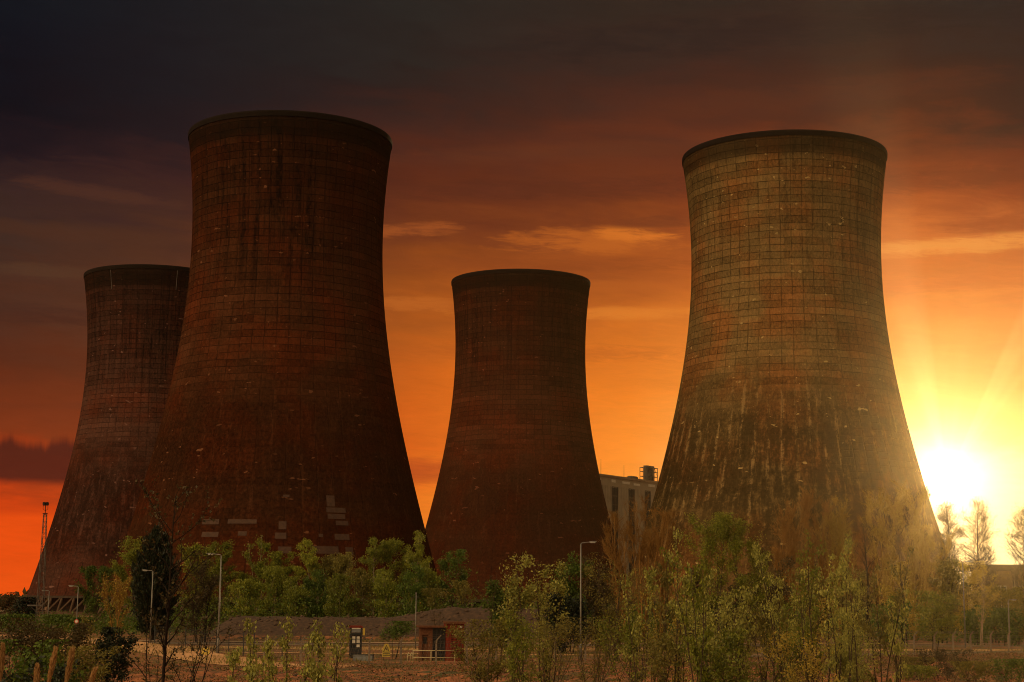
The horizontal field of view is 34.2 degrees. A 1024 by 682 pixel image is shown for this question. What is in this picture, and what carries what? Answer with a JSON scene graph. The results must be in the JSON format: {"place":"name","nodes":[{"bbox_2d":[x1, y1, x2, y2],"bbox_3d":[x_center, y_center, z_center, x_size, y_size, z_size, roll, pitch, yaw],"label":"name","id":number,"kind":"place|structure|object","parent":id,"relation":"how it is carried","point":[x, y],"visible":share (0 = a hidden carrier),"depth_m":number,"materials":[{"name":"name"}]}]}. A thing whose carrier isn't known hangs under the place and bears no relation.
{"place":"outdoors","nodes":[
{"label":"outdoors","id":0,"kind":"place"},
{"bbox_2d":[0,642,97,681],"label":"pampas grass","id":1,"kind":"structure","parent":0,"point":[53,661],"depth_m":16.75,"materials":[{"name":"plant"}]},
{"bbox_2d":[1,635,360,667],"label":"track","id":2,"kind":"structure","parent":0,"point":[187,654],"depth_m":171.61,"materials":[{"name":"beige gravel"}]},
{"bbox_2d":[0,607,1023,681],"bbox_3d":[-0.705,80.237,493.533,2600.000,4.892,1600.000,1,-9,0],"label":"ground","id":3,"kind":"structure","parent":0,"point":[302,624],"depth_m":185.22,"materials":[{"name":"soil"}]},
{"bbox_2d":[0,616,68,681],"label":"bush","id":4,"kind":"object","parent":3,"relation":"on","point":[21,639],"visible":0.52,"depth_m":64.75,"materials":[{"name":"green plant"}]},
{"bbox_2d":[0,638,88,681],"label":"bush","id":5,"kind":"object","parent":3,"relation":"on","point":[19,667],"visible":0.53,"depth_m":35.44,"materials":[{"name":"green plant"}]},
{"bbox_2d":[1,654,87,681],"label":"bush","id":6,"kind":"object","parent":3,"relation":"on","point":[56,675],"visible":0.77,"depth_m":29.99,"materials":[{"name":"green plant"}]},
{"bbox_2d":[21,618,95,681],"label":"bush","id":7,"kind":"object","parent":3,"relation":"on","point":[74,638],"visible":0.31,"depth_m":69.01,"materials":[{"name":"green plant"}]},
{"bbox_2d":[48,644,123,681],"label":"shrub","id":8,"kind":"object","parent":3,"relation":"on","point":[99,673],"visible":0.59,"depth_m":55.15,"materials":[{"name":"green plant"}]},
{"bbox_2d":[0,610,183,634],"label":"brambles","id":9,"kind":"object","parent":3,"relation":"on","point":[63,624],"visible":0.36,"depth_m":276.15,"materials":[{"name":"green plant"}]},
{"bbox_2d":[73,565,121,626],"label":"tree","id":10,"kind":"object","parent":3,"relation":"on","point":[88,572],"visible":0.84,"depth_m":295.54,"materials":[{"name":"green plant"}]},
{"bbox_2d":[26,264,189,615],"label":"cooling tower","id":11,"kind":"structure","parent":3,"relation":"on","point":[135,315],"depth_m":548.40,"materials":[{"name":"concrete"}]},
{"bbox_2d":[79,624,140,681],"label":"bush","id":12,"kind":"object","parent":3,"relation":"on","point":[109,632],"visible":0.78,"depth_m":82.23,"materials":[{"name":"green plant"}]},
{"bbox_2d":[96,572,130,635],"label":"shrub","id":13,"kind":"object","parent":3,"relation":"on","point":[118,598],"visible":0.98,"depth_m":251.73,"materials":[{"name":"green plant"}]},
{"bbox_2d":[109,535,146,621],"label":"willow tree","id":14,"kind":"object","parent":3,"relation":"on","point":[127,557],"visible":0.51,"depth_m":300.56,"materials":[{"name":"green plant"}]},
{"bbox_2d":[130,524,182,640],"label":"conifer tree","id":15,"kind":"object","parent":3,"relation":"on","point":[143,597],"visible":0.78,"depth_m":228.28,"materials":[{"name":"green plant"}]},
{"bbox_2d":[111,605,240,681],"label":"bare shrub","id":16,"kind":"object","parent":3,"relation":"on","point":[202,624],"visible":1,"depth_m":37.32,"materials":[{"name":"brown plant"}]},
{"bbox_2d":[134,476,222,681],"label":"bare tree","id":17,"kind":"object","parent":3,"relation":"on","point":[165,632],"visible":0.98,"depth_m":38.97,"materials":[{"name":"brown plant"}]},
{"bbox_2d":[177,542,215,615],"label":"tree","id":18,"kind":"object","parent":3,"relation":"on","point":[197,557],"visible":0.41,"depth_m":288.50,"materials":[{"name":"green plant"}]},
{"bbox_2d":[173,559,234,642],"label":"shrub","id":19,"kind":"object","parent":3,"relation":"on","point":[200,601],"visible":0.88,"depth_m":221.21,"materials":[{"name":"green plant"}]},
{"bbox_2d":[204,539,239,616],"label":"tree","id":20,"kind":"object","parent":3,"relation":"on","point":[225,546],"visible":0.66,"depth_m":283.46,"materials":[{"name":"green plant"}]},
{"bbox_2d":[154,624,319,661],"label":"fence","id":21,"kind":"object","parent":3,"relation":"on","point":[224,641],"visible":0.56,"depth_m":179.19,"materials":[{"name":"grey metal"}]},
{"bbox_2d":[223,578,262,616],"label":"young tree","id":22,"kind":"object","parent":3,"relation":"on","point":[248,583],"visible":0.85,"depth_m":268.16,"materials":[{"name":"green plant"}]},
{"bbox_2d":[235,535,277,613],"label":"birch tree","id":23,"kind":"object","parent":3,"relation":"on","point":[259,564],"visible":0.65,"depth_m":289.27,"materials":[{"name":"green plant"}]},
{"bbox_2d":[93,110,446,626],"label":"cooling tower","id":24,"kind":"structure","parent":3,"relation":"on","point":[280,428],"depth_m":367.82,"materials":[{"name":"concrete"}]},
{"bbox_2d":[255,565,286,616],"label":"young tree","id":25,"kind":"object","parent":3,"relation":"on","point":[269,574],"visible":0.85,"depth_m":276.71,"materials":[{"name":"green plant"}]},
{"bbox_2d":[280,576,309,616],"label":"young tree","id":26,"kind":"object","parent":3,"relation":"on","point":[294,593],"visible":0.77,"depth_m":271.05,"materials":[{"name":"green plant"}]},
{"bbox_2d":[291,537,321,613],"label":"birch tree","id":27,"kind":"object","parent":3,"relation":"on","point":[307,559],"visible":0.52,"depth_m":293.46,"materials":[{"name":"green plant"}]},
{"bbox_2d":[302,569,331,617],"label":"young tree","id":28,"kind":"object","parent":3,"relation":"on","point":[312,585],"visible":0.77,"depth_m":274.28,"materials":[{"name":"green plant"}]},
{"bbox_2d":[325,622,350,681],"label":"sapling","id":29,"kind":"object","parent":3,"relation":"on","point":[331,671],"visible":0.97,"depth_m":60.87,"materials":[{"name":"green plant"}]},
{"bbox_2d":[321,573,358,616],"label":"young tree","id":30,"kind":"object","parent":3,"relation":"on","point":[336,583],"visible":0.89,"depth_m":270.38,"materials":[{"name":"green plant"}]},
{"bbox_2d":[348,567,378,616],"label":"young tree","id":31,"kind":"object","parent":3,"relation":"on","point":[358,585],"visible":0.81,"depth_m":273.61,"materials":[{"name":"green plant"}]},
{"bbox_2d":[357,536,389,615],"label":"birch tree","id":32,"kind":"object","parent":3,"relation":"on","point":[378,551],"visible":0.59,"depth_m":290.25,"materials":[{"name":"green plant"}]},
{"bbox_2d":[369,569,400,617],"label":"young tree","id":33,"kind":"object","parent":3,"relation":"on","point":[388,589],"visible":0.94,"depth_m":271.78,"materials":[{"name":"green plant"}]},
{"bbox_2d":[379,537,412,615],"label":"tree","id":34,"kind":"object","parent":3,"relation":"on","point":[393,544],"visible":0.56,"depth_m":292.70,"materials":[{"name":"green plant"}]},
{"bbox_2d":[394,561,425,615],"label":"young tree","id":35,"kind":"object","parent":3,"relation":"on","point":[407,580],"visible":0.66,"depth_m":270.82,"materials":[{"name":"green plant"}]},
{"bbox_2d":[404,530,436,609],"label":"birch tree","id":36,"kind":"object","parent":3,"relation":"on","point":[410,557],"visible":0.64,"depth_m":287.16,"materials":[{"name":"green plant"}]},
{"bbox_2d":[416,621,465,660],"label":"gatehouse","id":37,"kind":"object","parent":3,"relation":"on","point":[430,630],"visible":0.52,"depth_m":163.85,"materials":[{"name":"brown brick"}]},
{"bbox_2d":[434,549,470,607],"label":"tree","id":38,"kind":"object","parent":3,"relation":"on","point":[459,555],"visible":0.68,"depth_m":278.82,"materials":[{"name":"green plant"}]},
{"bbox_2d":[443,618,535,681],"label":"shrub","id":39,"kind":"object","parent":3,"relation":"on","point":[484,672],"visible":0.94,"depth_m":103.95,"materials":[{"name":"green plant"}]},
{"bbox_2d":[475,579,526,645],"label":"bush","id":40,"kind":"object","parent":3,"relation":"on","point":[498,598],"visible":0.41,"depth_m":201.66,"materials":[{"name":"green plant"}]},
{"bbox_2d":[5,648,1023,681],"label":"weeds","id":41,"kind":"object","parent":3,"relation":"on","point":[576,663],"visible":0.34,"depth_m":133.10,"materials":[{"name":"green plant"}]},
{"bbox_2d":[5,651,1023,681],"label":"dead bracken","id":42,"kind":"object","parent":3,"relation":"on","point":[289,671],"visible":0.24,"depth_m":131.33,"materials":[{"name":"brown plant"}]},
{"bbox_2d":[492,551,539,681],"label":"poplar shrub","id":43,"kind":"object","parent":3,"relation":"on","point":[525,595],"visible":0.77,"depth_m":90.89,"materials":[{"name":"green plant"}]},
{"bbox_2d":[495,604,549,681],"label":"willow scrub","id":44,"kind":"object","parent":3,"relation":"on","point":[517,641],"visible":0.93,"depth_m":78.41,"materials":[{"name":"green plant"}]},
{"bbox_2d":[425,269,634,619],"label":"cooling tower","id":45,"kind":"structure","parent":3,"relation":"on","point":[519,473],"depth_m":544.28,"materials":[{"name":"concrete"}]},
{"bbox_2d":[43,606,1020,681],"bbox_3d":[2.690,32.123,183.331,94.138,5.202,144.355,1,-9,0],"label":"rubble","id":46,"kind":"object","parent":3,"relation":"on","point":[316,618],"visible":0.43,"depth_m":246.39,"materials":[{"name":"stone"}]},
{"bbox_2d":[519,552,569,681],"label":"poplar shrub","id":47,"kind":"object","parent":3,"relation":"on","point":[560,588],"visible":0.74,"depth_m":96.54,"materials":[{"name":"green plant"}]},
{"bbox_2d":[89,561,1023,641],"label":"undergrowth","id":48,"kind":"object","parent":3,"relation":"on","point":[961,636],"visible":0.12,"depth_m":269.50,"materials":[{"name":"green plant"}]},
{"bbox_2d":[521,620,593,681],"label":"willow scrub","id":49,"kind":"object","parent":3,"relation":"on","point":[559,634],"visible":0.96,"depth_m":74.30,"materials":[{"name":"green plant"}]},
{"bbox_2d":[536,592,596,653],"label":"bush","id":50,"kind":"object","parent":3,"relation":"on","point":[573,608],"visible":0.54,"depth_m":187.33,"materials":[{"name":"green plant"}]},
{"bbox_2d":[545,551,597,651],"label":"bush","id":51,"kind":"object","parent":3,"relation":"on","point":[573,587],"visible":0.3,"depth_m":198.02,"materials":[{"name":"green plant"}]},
{"bbox_2d":[555,616,629,681],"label":"willow scrub","id":52,"kind":"object","parent":3,"relation":"on","point":[597,665],"visible":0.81,"depth_m":68.86,"materials":[{"name":"green plant"}]},
{"bbox_2d":[575,554,623,649],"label":"bush","id":53,"kind":"object","parent":3,"relation":"on","point":[593,584],"visible":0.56,"depth_m":201.95,"materials":[{"name":"green plant"}]},
{"bbox_2d":[579,552,651,660],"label":"shrub","id":54,"kind":"object","parent":3,"relation":"on","point":[589,571],"visible":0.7,"depth_m":167.32,"materials":[{"name":"green plant"}]},
{"bbox_2d":[597,510,638,639],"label":"willow tree","id":55,"kind":"object","parent":3,"relation":"on","point":[617,561],"visible":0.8,"depth_m":259.03,"materials":[{"name":"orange plant"}]},
{"bbox_2d":[593,602,663,681],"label":"willow scrub","id":56,"kind":"object","parent":3,"relation":"on","point":[626,634],"visible":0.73,"depth_m":65.01,"materials":[{"name":"green plant"}]},
{"bbox_2d":[617,566,659,681],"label":"poplar shoot","id":57,"kind":"object","parent":3,"relation":"on","point":[650,582],"visible":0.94,"depth_m":61.25,"materials":[{"name":"green plant"}]},
{"bbox_2d":[263,631,1023,665],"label":"security fence","id":58,"kind":"object","parent":3,"relation":"on","point":[761,653],"visible":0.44,"depth_m":159.50,"materials":[{"name":"metal"}]},
{"bbox_2d":[622,493,676,639],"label":"willow tree","id":59,"kind":"object","parent":3,"relation":"on","point":[649,549],"visible":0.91,"depth_m":258.45,"materials":[{"name":"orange plant"}]},
{"bbox_2d":[624,632,690,681],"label":"willow scrub","id":60,"kind":"object","parent":3,"relation":"on","point":[662,647],"visible":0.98,"depth_m":50.58,"materials":[{"name":"green plant"}]},
{"bbox_2d":[638,505,680,637],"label":"willow tree","id":61,"kind":"object","parent":3,"relation":"on","point":[662,590],"visible":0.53,"depth_m":258.88,"materials":[{"name":"green plant"}]},
{"bbox_2d":[644,551,676,681],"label":"poplar shoot","id":62,"kind":"object","parent":3,"relation":"on","point":[665,579],"visible":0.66,"depth_m":56.86,"materials":[{"name":"green plant"}]},
{"bbox_2d":[662,526,706,681],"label":"poplar shoot","id":63,"kind":"object","parent":3,"relation":"on","point":[684,580],"visible":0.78,"depth_m":51.09,"materials":[{"name":"green plant"}]},
{"bbox_2d":[660,546,714,681],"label":"poplar shoot","id":64,"kind":"object","parent":3,"relation":"on","point":[707,634],"visible":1,"depth_m":49.30,"materials":[{"name":"green plant"}]},
{"bbox_2d":[691,568,737,680],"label":"poplar shoot","id":65,"kind":"object","parent":3,"relation":"on","point":[722,619],"visible":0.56,"depth_m":54.35,"materials":[{"name":"green plant"}]},
{"bbox_2d":[681,512,752,643],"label":"feathery tree","id":66,"kind":"object","parent":3,"relation":"on","point":[711,543],"visible":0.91,"depth_m":203.32,"materials":[{"name":"green plant"}]},
{"bbox_2d":[680,628,760,681],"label":"willow scrub","id":67,"kind":"object","parent":3,"relation":"on","point":[726,669],"visible":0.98,"depth_m":49.22,"materials":[{"name":"green plant"}]},
{"bbox_2d":[718,581,761,681],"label":"poplar shoot","id":68,"kind":"object","parent":3,"relation":"on","point":[746,596],"visible":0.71,"depth_m":51.10,"materials":[{"name":"green plant"}]},
{"bbox_2d":[712,518,774,651],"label":"feathery tree","id":69,"kind":"object","parent":3,"relation":"on","point":[738,543],"visible":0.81,"depth_m":202.77,"materials":[{"name":"green plant"}]},
{"bbox_2d":[746,569,794,681],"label":"poplar shoot","id":70,"kind":"object","parent":3,"relation":"on","point":[763,669],"visible":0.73,"depth_m":54.98,"materials":[{"name":"green plant"}]},
{"bbox_2d":[749,594,819,681],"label":"willow scrub","id":71,"kind":"object","parent":3,"relation":"on","point":[786,608],"visible":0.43,"depth_m":58.75,"materials":[{"name":"green plant"}]},
{"bbox_2d":[750,542,825,681],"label":"poplar shoot","id":72,"kind":"object","parent":3,"relation":"on","point":[770,607],"visible":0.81,"depth_m":53.55,"materials":[{"name":"green plant"}]},
{"bbox_2d":[613,129,963,631],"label":"cooling tower","id":73,"kind":"structure","parent":3,"relation":"on","point":[788,386],"depth_m":379.81,"materials":[{"name":"concrete"}]},
{"bbox_2d":[770,499,812,638],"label":"willow tree","id":74,"kind":"object","parent":3,"relation":"on","point":[791,548],"visible":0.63,"depth_m":267.13,"materials":[{"name":"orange plant"}]},
{"bbox_2d":[755,631,850,681],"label":"willow scrub","id":75,"kind":"object","parent":3,"relation":"on","point":[811,667],"visible":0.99,"depth_m":50.90,"materials":[{"name":"green plant"}]},
{"bbox_2d":[790,529,826,681],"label":"poplar shoot","id":76,"kind":"object","parent":3,"relation":"on","point":[809,626],"visible":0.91,"depth_m":51.09,"materials":[{"name":"green plant"}]},
{"bbox_2d":[784,567,841,636],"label":"shrub","id":77,"kind":"object","parent":3,"relation":"on","point":[816,590],"visible":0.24,"depth_m":256.59,"materials":[{"name":"green plant"}]},
{"bbox_2d":[797,486,836,638],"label":"willow tree","id":78,"kind":"object","parent":3,"relation":"on","point":[808,503],"visible":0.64,"depth_m":273.51,"materials":[{"name":"green plant"}]},
{"bbox_2d":[817,534,851,681],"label":"poplar shoot","id":79,"kind":"object","parent":3,"relation":"on","point":[842,639],"visible":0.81,"depth_m":53.31,"materials":[{"name":"green plant"}]},
{"bbox_2d":[815,494,858,637],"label":"willow tree","id":80,"kind":"object","parent":3,"relation":"on","point":[840,530],"visible":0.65,"depth_m":273.35,"materials":[{"name":"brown plant"}]},
{"bbox_2d":[817,636,882,681],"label":"willow scrub","id":81,"kind":"object","parent":3,"relation":"on","point":[844,672],"visible":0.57,"depth_m":53.80,"materials":[{"name":"green plant"}]},
{"bbox_2d":[834,529,866,681],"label":"poplar shoot","id":82,"kind":"object","parent":3,"relation":"on","point":[845,619],"visible":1,"depth_m":51.13,"materials":[{"name":"green plant"}]},
{"bbox_2d":[826,565,874,635],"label":"shrub","id":83,"kind":"object","parent":3,"relation":"on","point":[863,578],"visible":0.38,"depth_m":258.01,"materials":[{"name":"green plant"}]},
{"bbox_2d":[858,487,906,608],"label":"willow tree","id":84,"kind":"object","parent":3,"relation":"on","point":[890,546],"visible":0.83,"depth_m":272.00,"materials":[{"name":"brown plant"}]},
{"bbox_2d":[854,546,914,681],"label":"poplar shoot","id":85,"kind":"object","parent":3,"relation":"on","point":[870,630],"visible":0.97,"depth_m":55.02,"materials":[{"name":"green plant"}]},
{"bbox_2d":[881,587,909,681],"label":"poplar shoot","id":86,"kind":"object","parent":3,"relation":"on","point":[890,629],"visible":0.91,"depth_m":57.18,"materials":[{"name":"green plant"}]},
{"bbox_2d":[879,560,920,643],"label":"shrub","id":87,"kind":"object","parent":3,"relation":"on","point":[886,591],"visible":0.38,"depth_m":247.01,"materials":[{"name":"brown plant"}]},
{"bbox_2d":[886,479,934,639],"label":"willow tree","id":88,"kind":"object","parent":3,"relation":"on","point":[913,560],"visible":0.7,"depth_m":277.53,"materials":[{"name":"brown plant"}]},
{"bbox_2d":[905,523,957,620],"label":"willow tree","id":89,"kind":"object","parent":3,"relation":"on","point":[917,537],"visible":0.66,"depth_m":269.96,"materials":[{"name":"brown plant"}]},
{"bbox_2d":[911,590,962,648],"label":"round bush","id":90,"kind":"object","parent":3,"relation":"on","point":[938,607],"visible":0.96,"depth_m":222.14,"materials":[{"name":"green plant"}]},
{"bbox_2d":[914,645,979,681],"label":"scrub","id":91,"kind":"object","parent":3,"relation":"on","point":[939,655],"visible":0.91,"depth_m":124.09,"materials":[{"name":"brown plant"}]},
{"bbox_2d":[925,556,974,642],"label":"shrub","id":92,"kind":"object","parent":3,"relation":"on","point":[948,570],"visible":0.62,"depth_m":253.07,"materials":[{"name":"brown plant"}]},
{"bbox_2d":[926,497,973,601],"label":"birch tree","id":93,"kind":"object","parent":3,"relation":"on","point":[946,524],"visible":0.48,"depth_m":324.39,"materials":[{"name":"brown plant"}]},
{"bbox_2d":[952,558,986,642],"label":"shrub","id":94,"kind":"object","parent":3,"relation":"on","point":[967,598],"visible":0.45,"depth_m":258.72,"materials":[{"name":"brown plant"}]},
{"bbox_2d":[947,659,995,681],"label":"scrub","id":95,"kind":"object","parent":3,"relation":"on","point":[978,669],"visible":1,"depth_m":121.47,"materials":[{"name":"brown plant"}]},
{"bbox_2d":[957,605,997,644],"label":"shrub","id":96,"kind":"object","parent":3,"relation":"on","point":[970,623],"visible":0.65,"depth_m":244.06,"materials":[{"name":"green plant"}]},
{"bbox_2d":[954,495,1010,608],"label":"birch tree","id":97,"kind":"object","parent":3,"relation":"on","point":[983,550],"visible":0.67,"depth_m":327.86,"materials":[{"name":"brown plant"}]},
{"bbox_2d":[963,561,1008,648],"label":"young birch","id":98,"kind":"object","parent":3,"relation":"on","point":[986,594],"visible":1,"depth_m":223.59,"materials":[{"name":"brown plant"}]},
{"bbox_2d":[974,607,1023,645],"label":"shrub","id":99,"kind":"object","parent":3,"relation":"on","point":[1000,620],"visible":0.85,"depth_m":240.61,"materials":[{"name":"green plant"}]},
{"bbox_2d":[984,657,1023,681],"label":"scrub","id":100,"kind":"object","parent":3,"relation":"on","point":[1008,666],"visible":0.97,"depth_m":121.76,"materials":[{"name":"green plant"}]},
{"bbox_2d":[998,587,1023,644],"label":"shrub","id":101,"kind":"object","parent":3,"relation":"on","point":[1009,594],"visible":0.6,"depth_m":248.71,"materials":[{"name":"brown plant"}]},
{"bbox_2d":[999,503,1023,601],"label":"birch tree","id":102,"kind":"object","parent":3,"relation":"on","point":[1021,579],"visible":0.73,"depth_m":326.47,"materials":[{"name":"brown plant"}]},
{"bbox_2d":[0,0,1023,602],"label":"sky","id":103,"kind":"structure","parent":0,"point":[556,135],"materials":[{"name":"orange"}]},
{"bbox_2d":[599,465,657,609],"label":"boiler house","id":104,"kind":"structure","parent":0,"point":[617,490],"depth_m":656.13,"materials":[{"name":"white paint"}]},
{"bbox_2d":[959,564,1023,611],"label":"works hall","id":105,"kind":"structure","parent":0,"point":[1009,583],"depth_m":418.28,"materials":[{"name":"brown paint"}]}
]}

